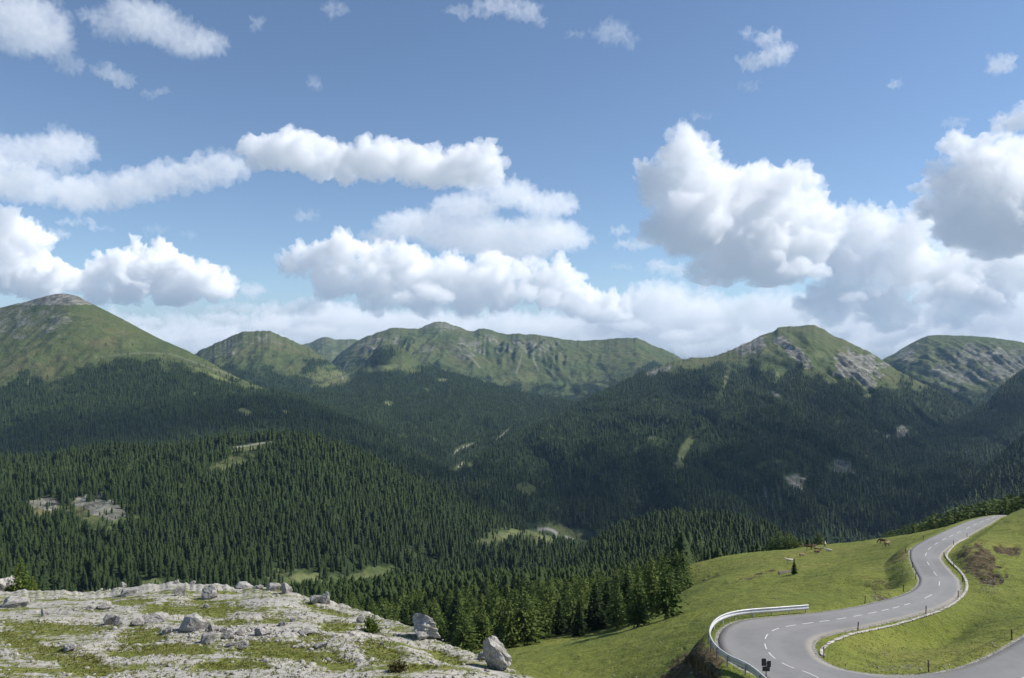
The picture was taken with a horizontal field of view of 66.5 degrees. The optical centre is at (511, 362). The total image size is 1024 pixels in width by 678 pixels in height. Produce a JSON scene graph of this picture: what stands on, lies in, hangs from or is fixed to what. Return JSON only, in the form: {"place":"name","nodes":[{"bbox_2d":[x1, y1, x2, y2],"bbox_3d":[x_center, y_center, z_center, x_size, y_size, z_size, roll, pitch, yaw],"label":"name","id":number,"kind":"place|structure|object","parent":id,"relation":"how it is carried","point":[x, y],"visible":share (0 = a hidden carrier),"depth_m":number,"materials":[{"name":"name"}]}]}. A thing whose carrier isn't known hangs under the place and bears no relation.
{"place":"outdoors","nodes":[
{"label":"outdoors","id":0,"kind":"place"},
{"bbox_2d":[0,293,459,491],"bbox_3d":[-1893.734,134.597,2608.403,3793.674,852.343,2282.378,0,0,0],"label":"mountain","id":1,"kind":"structure","parent":0,"point":[52,336],"depth_m":2828.07,"materials":[{"name":"plant"}]},
{"bbox_2d":[0,581,532,677],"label":"rocky plateau","id":2,"kind":"structure","parent":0,"point":[134,613],"depth_m":56.94,"materials":[{"name":"stone"}]},
{"bbox_2d":[0,575,16,590],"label":"crag","id":3,"kind":"structure","parent":2,"relation":"on","point":[3,581],"depth_m":111.08,"materials":[{"name":"stone"}]},
{"bbox_2d":[2,596,29,607],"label":"boulder","id":4,"kind":"object","parent":2,"relation":"on","point":[14,601],"visible":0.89,"depth_m":75.03,"materials":[{"name":"stone"}]},
{"bbox_2d":[25,576,40,590],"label":"larch tree","id":5,"kind":"object","parent":2,"relation":"on","point":[31,586],"visible":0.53,"depth_m":100.97,"materials":[{"name":"green plant"}]},
{"bbox_2d":[63,642,76,651],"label":"boulder","id":6,"kind":"object","parent":2,"relation":"on","point":[70,646],"visible":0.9,"depth_m":52.92,"materials":[{"name":"stone"}]},
{"bbox_2d":[96,601,111,608],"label":"boulder","id":7,"kind":"object","parent":2,"relation":"on","point":[107,605],"visible":1,"depth_m":70.56,"materials":[{"name":"stone"}]},
{"bbox_2d":[103,615,117,624],"bbox_3d":[-32.192,20.720,62.590,1.105,1.265,0.905,10,8,0],"label":"boulder","id":8,"kind":"object","parent":2,"relation":"on","point":[108,619],"visible":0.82,"depth_m":62.33,"materials":[{"name":"stone"}]},
{"bbox_2d":[120,587,137,596],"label":"boulder","id":9,"kind":"object","parent":2,"relation":"on","point":[130,591],"visible":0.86,"depth_m":80.96,"materials":[{"name":"stone"}]},
{"bbox_2d":[130,616,144,625],"bbox_3d":[-29.163,20.179,60.723,1.078,0.752,0.781,-6,-5,0],"label":"boulder","id":10,"kind":"object","parent":2,"relation":"on","point":[139,621],"visible":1,"depth_m":60.53,"materials":[{"name":"stone"}]},
{"bbox_2d":[143,611,168,622],"bbox_3d":[-28.135,20.102,61.662,1.954,0.684,1.378,3,2,0],"label":"boulder","id":11,"kind":"object","parent":2,"relation":"on","point":[161,616],"visible":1,"depth_m":61.35,"materials":[{"name":"stone"}]},
{"bbox_2d":[174,586,186,595],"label":"boulder","id":12,"kind":"object","parent":2,"relation":"on","point":[180,591],"visible":0.93,"depth_m":76.98,"materials":[{"name":"stone"}]},
{"bbox_2d":[179,612,208,631],"bbox_3d":[-23.466,19.307,57.664,2.138,1.631,1.506,7,5,0],"label":"boulder","id":13,"kind":"object","parent":2,"relation":"on","point":[194,621],"visible":0.94,"depth_m":57.19,"materials":[{"name":"stone"}]},
{"bbox_2d":[200,632,215,644],"bbox_3d":[-21.247,19.425,54.629,1.014,1.121,0.790,0,0,-26],"label":"boulder","id":14,"kind":"object","parent":2,"relation":"on","point":[207,637],"visible":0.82,"depth_m":54.38,"materials":[{"name":"stone"}]},
{"bbox_2d":[201,584,217,599],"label":"boulder","id":15,"kind":"object","parent":2,"relation":"on","point":[209,591],"visible":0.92,"depth_m":75.87,"materials":[{"name":"stone"}]},
{"bbox_2d":[223,629,233,638],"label":"boulder","id":16,"kind":"object","parent":2,"relation":"on","point":[227,634],"visible":0.95,"depth_m":56.04,"materials":[{"name":"stone"}]},
{"bbox_2d":[238,640,248,648],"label":"boulder","id":17,"kind":"object","parent":2,"relation":"on","point":[243,644],"visible":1,"depth_m":52.66,"materials":[{"name":"stone"}]},
{"bbox_2d":[235,581,252,588],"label":"boulder","id":18,"kind":"object","parent":2,"relation":"on","point":[241,584],"visible":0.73,"depth_m":82.88,"materials":[{"name":"stone"}]},
{"bbox_2d":[0,586,514,677],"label":"rubble","id":19,"kind":"object","parent":2,"relation":"on","point":[302,661],"visible":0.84,"depth_m":55.26,"materials":[{"name":"stone"}]},
{"bbox_2d":[0,585,524,677],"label":"turf","id":20,"kind":"structure","parent":2,"relation":"on","point":[140,653],"depth_m":53.73,"materials":[{"name":"plant"}]},
{"bbox_2d":[254,626,271,635],"bbox_3d":[-18.329,19.837,57.440,1.230,0.763,1.037,0,0,32],"label":"boulder","id":21,"kind":"object","parent":2,"relation":"on","point":[260,631],"visible":0.9,"depth_m":57.13,"materials":[{"name":"stone"}]},
{"bbox_2d":[266,583,280,590],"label":"boulder","id":22,"kind":"object","parent":2,"relation":"on","point":[273,586],"visible":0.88,"depth_m":78.74,"materials":[{"name":"stone"}]},
{"bbox_2d":[281,583,292,593],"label":"boulder","id":23,"kind":"object","parent":2,"relation":"on","point":[286,588],"visible":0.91,"depth_m":77.25,"materials":[{"name":"stone"}]},
{"bbox_2d":[299,627,312,634],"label":"boulder","id":24,"kind":"object","parent":2,"relation":"on","point":[306,630],"visible":1,"depth_m":58.06,"materials":[{"name":"stone"}]},
{"bbox_2d":[309,595,321,603],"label":"boulder","id":25,"kind":"object","parent":2,"relation":"on","point":[314,598],"visible":0.96,"depth_m":72.28,"materials":[{"name":"stone"}]},
{"bbox_2d":[321,591,329,603],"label":"boulder","id":26,"kind":"object","parent":2,"relation":"on","point":[325,598],"visible":0.98,"depth_m":72.42,"materials":[{"name":"stone"}]},
{"bbox_2d":[360,613,380,632],"bbox_3d":[-10.945,20.363,60.854,1.786,1.554,1.665,0,0,0],"label":"bush","id":27,"kind":"object","parent":2,"relation":"on","point":[371,625],"visible":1,"depth_m":60.74,"materials":[{"name":"green plant"}]},
{"bbox_2d":[387,659,410,673],"bbox_3d":[-6.864,18.432,47.283,1.473,0.750,1.472,0,0,0],"label":"bush","id":28,"kind":"object","parent":2,"relation":"on","point":[398,666],"visible":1,"depth_m":47.21,"materials":[{"name":"green plant"}]},
{"bbox_2d":[413,612,440,639],"bbox_3d":[-6.732,20.416,60.786,1.984,1.872,1.846,0,0,-21],"label":"boulder","id":29,"kind":"object","parent":2,"relation":"on","point":[424,626],"visible":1,"depth_m":60.24,"materials":[{"name":"stone"}]},
{"bbox_2d":[482,635,511,670],"bbox_3d":[-0.989,19.643,52.563,1.864,2.514,1.337,0,0,42],"label":"boulder","id":30,"kind":"object","parent":2,"relation":"on","point":[496,655],"visible":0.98,"depth_m":52.27,"materials":[{"name":"stone"}]},
{"bbox_2d":[196,330,344,394],"bbox_3d":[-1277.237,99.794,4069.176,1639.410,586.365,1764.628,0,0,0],"label":"mountain","id":31,"kind":"structure","parent":0,"point":[270,342],"depth_m":4346.37,"materials":[{"name":"plant"}]},
{"bbox_2d":[6,439,555,591],"bbox_3d":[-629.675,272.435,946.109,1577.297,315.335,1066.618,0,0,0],"label":"hill","id":32,"kind":"structure","parent":0,"point":[100,504],"depth_m":857.48,"materials":[{"name":"plant"}]},
{"bbox_2d":[302,337,357,361],"bbox_3d":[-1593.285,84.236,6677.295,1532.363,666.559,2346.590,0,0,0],"label":"mountain","id":33,"kind":"structure","parent":0,"point":[329,349],"depth_m":7294.98,"materials":[{"name":"plant"}]},
{"bbox_2d":[314,344,570,469],"bbox_3d":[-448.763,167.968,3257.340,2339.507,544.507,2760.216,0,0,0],"label":"mountain","id":34,"kind":"structure","parent":0,"point":[406,360],"depth_m":3580.68,"materials":[{"name":"plant"}]},
{"bbox_2d":[331,321,683,400],"bbox_3d":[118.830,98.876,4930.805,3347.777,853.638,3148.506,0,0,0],"label":"mountain","id":35,"kind":"structure","parent":0,"point":[484,350],"depth_m":5470.48,"materials":[{"name":"plant"}]},
{"bbox_2d":[0,0,1023,359],"label":"sky","id":36,"kind":"structure","parent":0,"point":[686,179],"materials":[{"name":"blue"}]},
{"bbox_2d":[458,325,978,544],"bbox_3d":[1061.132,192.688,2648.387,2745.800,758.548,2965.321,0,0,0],"label":"mountain","id":37,"kind":"structure","parent":0,"point":[836,359],"depth_m":2389.90,"materials":[{"name":"plant"}]},
{"bbox_2d":[446,508,1023,677],"bbox_3d":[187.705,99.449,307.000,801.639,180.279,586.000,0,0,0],"label":"meadow","id":38,"kind":"structure","parent":0,"point":[1000,540],"depth_m":118.44,"materials":[{"name":"green plant"}]},
{"bbox_2d":[3,558,33,591],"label":"larch tree","id":39,"kind":"object","parent":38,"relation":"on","point":[19,583],"visible":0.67,"depth_m":103.78,"materials":[{"name":"green plant"}]},
{"bbox_2d":[376,600,393,619],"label":"larch tree","id":40,"kind":"object","parent":38,"relation":"on","point":[382,609],"visible":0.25,"depth_m":239.72,"materials":[{"name":"green plant"}]},
{"bbox_2d":[388,597,410,620],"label":"larch tree","id":41,"kind":"object","parent":38,"relation":"on","point":[400,602],"visible":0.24,"depth_m":253.15,"materials":[{"name":"green plant"}]},
{"bbox_2d":[404,592,417,617],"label":"larch tree","id":42,"kind":"object","parent":38,"relation":"on","point":[409,605],"visible":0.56,"depth_m":302.16,"materials":[{"name":"green plant"}]},
{"bbox_2d":[433,588,443,609],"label":"larch tree","id":43,"kind":"object","parent":38,"relation":"on","point":[440,597],"visible":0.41,"depth_m":320.03,"materials":[{"name":"green plant"}]},
{"bbox_2d":[427,604,451,643],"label":"larch tree","id":44,"kind":"object","parent":38,"relation":"on","point":[441,628],"visible":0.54,"depth_m":189.13,"materials":[{"name":"green plant"}]},
{"bbox_2d":[441,593,447,619],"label":"spruce tree","id":45,"kind":"object","parent":38,"relation":"on","point":[444,604],"visible":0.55,"depth_m":283.77,"materials":[{"name":"green plant"}]},
{"bbox_2d":[445,592,462,628],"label":"spruce tree","id":46,"kind":"object","parent":38,"relation":"on","point":[455,600],"visible":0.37,"depth_m":237.79,"materials":[{"name":"green plant"}]},
{"bbox_2d":[444,601,465,646],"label":"larch tree","id":47,"kind":"object","parent":38,"relation":"on","point":[455,618],"visible":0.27,"depth_m":191.78,"materials":[{"name":"green plant"}]},
{"bbox_2d":[445,591,468,624],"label":"larch tree","id":48,"kind":"object","parent":38,"relation":"on","point":[460,593],"visible":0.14,"depth_m":245.29,"materials":[{"name":"green plant"}]},
{"bbox_2d":[448,613,473,646],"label":"larch tree","id":49,"kind":"object","parent":38,"relation":"on","point":[456,626],"visible":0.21,"depth_m":186.40,"materials":[{"name":"green plant"}]},
{"bbox_2d":[451,613,482,651],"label":"larch tree","id":50,"kind":"object","parent":38,"relation":"on","point":[463,640],"visible":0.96,"depth_m":181.28,"materials":[{"name":"green plant"}]},
{"bbox_2d":[455,600,481,647],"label":"larch tree","id":51,"kind":"object","parent":38,"relation":"on","point":[468,609],"visible":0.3,"depth_m":188.66,"materials":[{"name":"green plant"}]},
{"bbox_2d":[470,600,482,630],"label":"larch tree","id":52,"kind":"object","parent":38,"relation":"on","point":[474,612],"visible":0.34,"depth_m":217.67,"materials":[{"name":"green plant"}]},
{"bbox_2d":[473,593,486,619],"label":"larch tree","id":53,"kind":"object","parent":38,"relation":"on","point":[481,602],"visible":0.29,"depth_m":229.19,"materials":[{"name":"green plant"}]},
{"bbox_2d":[473,609,493,647],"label":"larch tree","id":54,"kind":"object","parent":38,"relation":"on","point":[484,631],"visible":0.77,"depth_m":188.30,"materials":[{"name":"green plant"}]},
{"bbox_2d":[476,590,505,634],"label":"larch tree","id":55,"kind":"object","parent":38,"relation":"on","point":[490,608],"visible":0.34,"depth_m":214.86,"materials":[{"name":"green plant"}]},
{"bbox_2d":[484,583,506,605],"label":"larch tree","id":56,"kind":"object","parent":38,"relation":"on","point":[492,590],"visible":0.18,"depth_m":256.55,"materials":[{"name":"green plant"}]},
{"bbox_2d":[487,598,514,637],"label":"larch tree","id":57,"kind":"object","parent":38,"relation":"on","point":[498,619],"visible":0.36,"depth_m":200.40,"materials":[{"name":"green plant"}]},
{"bbox_2d":[496,599,514,639],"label":"spruce tree","id":58,"kind":"object","parent":38,"relation":"on","point":[502,618],"visible":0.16,"depth_m":195.45,"materials":[{"name":"green plant"}]},
{"bbox_2d":[496,601,522,648],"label":"larch tree","id":59,"kind":"object","parent":38,"relation":"on","point":[509,639],"visible":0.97,"depth_m":173.29,"materials":[{"name":"green plant"}]},
{"bbox_2d":[509,588,520,610],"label":"larch tree","id":60,"kind":"object","parent":38,"relation":"on","point":[514,601],"visible":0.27,"depth_m":224.71,"materials":[{"name":"green plant"}]},
{"bbox_2d":[508,591,549,646],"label":"larch tree","id":61,"kind":"object","parent":38,"relation":"on","point":[528,634],"visible":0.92,"depth_m":175.03,"materials":[{"name":"green plant"}]},
{"bbox_2d":[532,603,543,639],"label":"spruce tree","id":62,"kind":"object","parent":38,"relation":"on","point":[538,615],"visible":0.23,"depth_m":186.70,"materials":[{"name":"green plant"}]},
{"bbox_2d":[532,588,557,632],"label":"larch tree","id":63,"kind":"object","parent":38,"relation":"on","point":[551,602],"visible":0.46,"depth_m":199.96,"materials":[{"name":"green plant"}]},
{"bbox_2d":[536,602,555,637],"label":"larch tree","id":64,"kind":"object","parent":38,"relation":"on","point":[547,624],"visible":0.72,"depth_m":188.70,"materials":[{"name":"green plant"}]},
{"bbox_2d":[539,581,563,616],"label":"larch tree","id":65,"kind":"object","parent":38,"relation":"on","point":[551,588],"visible":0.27,"depth_m":221.37,"materials":[{"name":"green plant"}]},
{"bbox_2d":[549,599,570,635],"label":"spruce tree","id":66,"kind":"object","parent":38,"relation":"on","point":[560,627],"visible":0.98,"depth_m":191.48,"materials":[{"name":"green plant"}]},
{"bbox_2d":[561,589,575,622],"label":"larch tree","id":67,"kind":"object","parent":38,"relation":"on","point":[567,595],"visible":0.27,"depth_m":216.86,"materials":[{"name":"green plant"}]},
{"bbox_2d":[560,574,578,599],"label":"larch tree","id":68,"kind":"object","parent":38,"relation":"on","point":[572,584],"visible":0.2,"depth_m":248.75,"materials":[{"name":"green plant"}]},
{"bbox_2d":[563,592,584,631],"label":"larch tree","id":69,"kind":"object","parent":38,"relation":"on","point":[570,618],"visible":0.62,"depth_m":195.82,"materials":[{"name":"green plant"}]},
{"bbox_2d":[570,600,587,636],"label":"spruce tree","id":70,"kind":"object","parent":38,"relation":"on","point":[578,629],"visible":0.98,"depth_m":182.65,"materials":[{"name":"green plant"}]},
{"bbox_2d":[571,586,588,620],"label":"larch tree","id":71,"kind":"object","parent":38,"relation":"on","point":[583,605],"visible":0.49,"depth_m":198.01,"materials":[{"name":"green plant"}]},
{"bbox_2d":[583,583,606,630],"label":"spruce tree","id":72,"kind":"object","parent":38,"relation":"on","point":[595,618],"visible":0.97,"depth_m":188.24,"materials":[{"name":"green plant"}]},
{"bbox_2d":[600,581,611,625],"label":"spruce tree","id":73,"kind":"object","parent":38,"relation":"on","point":[606,596],"visible":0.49,"depth_m":192.58,"materials":[{"name":"green plant"}]},
{"bbox_2d":[604,584,628,629],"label":"larch tree","id":74,"kind":"object","parent":38,"relation":"on","point":[614,618],"visible":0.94,"depth_m":180.47,"materials":[{"name":"green plant"}]},
{"bbox_2d":[613,572,632,622],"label":"spruce tree","id":75,"kind":"object","parent":38,"relation":"on","point":[626,586],"visible":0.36,"depth_m":186.11,"materials":[{"name":"green plant"}]},
{"bbox_2d":[618,571,653,627],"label":"larch tree","id":76,"kind":"object","parent":38,"relation":"on","point":[639,614],"visible":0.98,"depth_m":141.71,"materials":[{"name":"green plant"}]},
{"bbox_2d":[636,560,661,613],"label":"larch tree","id":77,"kind":"object","parent":38,"relation":"on","point":[651,579],"visible":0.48,"depth_m":177.29,"materials":[{"name":"green plant"}]},
{"bbox_2d":[649,556,688,618],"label":"larch tree","id":78,"kind":"object","parent":38,"relation":"on","point":[668,604],"visible":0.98,"depth_m":139.64,"materials":[{"name":"green plant"}]},
{"bbox_2d":[667,548,680,571],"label":"larch tree","id":79,"kind":"object","parent":38,"relation":"on","point":[673,558],"visible":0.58,"depth_m":253.06,"materials":[{"name":"green plant"}]},
{"bbox_2d":[671,566,688,594],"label":"larch tree","id":80,"kind":"object","parent":38,"relation":"on","point":[681,576],"visible":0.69,"depth_m":212.61,"materials":[{"name":"green plant"}]},
{"bbox_2d":[673,550,692,575],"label":"larch tree","id":81,"kind":"object","parent":38,"relation":"on","point":[680,562],"visible":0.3,"depth_m":242.23,"materials":[{"name":"green plant"}]},
{"bbox_2d":[671,562,695,588],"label":"larch tree","id":82,"kind":"object","parent":38,"relation":"on","point":[687,580],"visible":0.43,"depth_m":224.24,"materials":[{"name":"green plant"}]},
{"bbox_2d":[708,604,808,677],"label":"guardrail","id":83,"kind":"object","parent":38,"relation":"on","point":[739,662],"visible":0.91,"depth_m":83.56,"materials":[{"name":"metal"}]},
{"bbox_2d":[518,560,1005,677],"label":"field stones","id":84,"kind":"object","parent":38,"relation":"on","point":[860,650],"visible":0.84,"depth_m":100.97,"materials":[{"name":"stone"}]},
{"bbox_2d":[763,535,776,550],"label":"larch tree","id":85,"kind":"object","parent":38,"relation":"on","point":[766,547],"visible":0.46,"depth_m":289.90,"materials":[{"name":"green plant"}]},
{"bbox_2d":[768,531,785,549],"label":"larch tree","id":86,"kind":"object","parent":38,"relation":"on","point":[776,543],"visible":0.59,"depth_m":284.86,"materials":[{"name":"green plant"}]},
{"bbox_2d":[777,533,794,549],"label":"larch tree","id":87,"kind":"object","parent":38,"relation":"on","point":[785,544],"visible":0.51,"depth_m":279.69,"materials":[{"name":"green plant"}]},
{"bbox_2d":[787,536,802,548],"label":"larch tree","id":88,"kind":"object","parent":38,"relation":"on","point":[793,545],"visible":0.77,"depth_m":274.66,"materials":[{"name":"green plant"}]},
{"bbox_2d":[811,532,825,544],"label":"larch tree","id":89,"kind":"object","parent":38,"relation":"on","point":[819,542],"visible":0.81,"depth_m":261.88,"materials":[{"name":"green plant"}]},
{"bbox_2d":[819,537,968,655],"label":"stone gutter","id":90,"kind":"object","parent":38,"relation":"on","point":[904,621],"visible":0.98,"depth_m":92.99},
{"bbox_2d":[903,522,919,534],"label":"larch tree","id":91,"kind":"object","parent":38,"relation":"on","point":[912,530],"visible":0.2,"depth_m":259.45,"materials":[{"name":"green plant"}]},
{"bbox_2d":[904,513,944,534],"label":"larch tree","id":92,"kind":"object","parent":38,"relation":"on","point":[925,522],"visible":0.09,"depth_m":265.77,"materials":[{"name":"green plant"}]},
{"bbox_2d":[920,515,939,530],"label":"larch tree","id":93,"kind":"object","parent":38,"relation":"on","point":[934,525],"visible":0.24,"depth_m":257.29,"materials":[{"name":"green plant"}]},
{"bbox_2d":[935,511,956,528],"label":"larch tree","id":94,"kind":"object","parent":38,"relation":"on","point":[947,517],"visible":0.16,"depth_m":255.74,"materials":[{"name":"green plant"}]},
{"bbox_2d":[934,507,967,528],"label":"larch tree","id":95,"kind":"object","parent":38,"relation":"on","point":[956,514],"visible":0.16,"depth_m":263.82,"materials":[{"name":"green plant"}]},
{"bbox_2d":[957,506,975,521],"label":"larch tree","id":96,"kind":"object","parent":38,"relation":"on","point":[963,518],"visible":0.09,"depth_m":253.35,"materials":[{"name":"green plant"}]},
{"bbox_2d":[955,503,981,520],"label":"larch tree","id":97,"kind":"object","parent":38,"relation":"on","point":[972,506],"visible":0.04,"depth_m":261.66,"materials":[{"name":"green plant"}]},
{"bbox_2d":[970,500,997,517],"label":"larch tree","id":98,"kind":"object","parent":38,"relation":"on","point":[985,512],"visible":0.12,"depth_m":251.30,"materials":[{"name":"green plant"}]},
{"bbox_2d":[971,499,1006,518],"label":"larch tree","id":99,"kind":"object","parent":38,"relation":"on","point":[991,501],"visible":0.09,"depth_m":259.69,"materials":[{"name":"green plant"}]},
{"bbox_2d":[991,497,1017,514],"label":"larch tree","id":100,"kind":"object","parent":38,"relation":"on","point":[1002,511],"visible":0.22,"depth_m":249.13,"materials":[{"name":"green plant"}]},
{"bbox_2d":[991,495,1022,513],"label":"larch tree","id":101,"kind":"object","parent":38,"relation":"on","point":[1012,497],"visible":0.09,"depth_m":257.22,"materials":[{"name":"green plant"}]},
{"bbox_2d":[1006,493,1023,513],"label":"larch tree","id":102,"kind":"object","parent":38,"relation":"on","point":[1020,502],"visible":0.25,"depth_m":247.52,"materials":[{"name":"green plant"}]},
{"bbox_2d":[719,515,1023,677],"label":"road","id":103,"kind":"structure","parent":0,"point":[746,641],"depth_m":83.40,"materials":[{"name":"asphalt"}]},
{"bbox_2d":[762,658,770,676],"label":"road sign","id":104,"kind":"object","parent":103,"relation":"on","point":[766,665],"visible":1,"depth_m":66.92,"materials":[{"name":"metal"}]},
{"bbox_2d":[764,517,1023,677],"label":"road marking","id":105,"kind":"object","parent":103,"relation":"on","point":[841,618],"visible":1,"depth_m":85.94,"materials":[{"name":"paint"}]},
{"bbox_2d":[883,335,1023,407],"bbox_3d":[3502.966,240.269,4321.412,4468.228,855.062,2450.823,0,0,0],"label":"mountain","id":106,"kind":"structure","parent":0,"point":[952,360],"depth_m":4800.41,"materials":[{"name":"plant"}]},
{"bbox_2d":[0,340,1023,606],"bbox_3d":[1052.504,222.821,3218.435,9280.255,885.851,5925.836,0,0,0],"label":"forest","id":107,"kind":"object","parent":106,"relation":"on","point":[184,542],"visible":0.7,"depth_m":1593.84,"materials":[{"name":"green plant"}]},
{"bbox_2d":[941,373,1023,464],"bbox_3d":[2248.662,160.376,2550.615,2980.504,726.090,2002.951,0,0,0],"label":"mountain","id":108,"kind":"structure","parent":0,"point":[988,430],"depth_m":2685.86,"materials":[{"name":"plant"}]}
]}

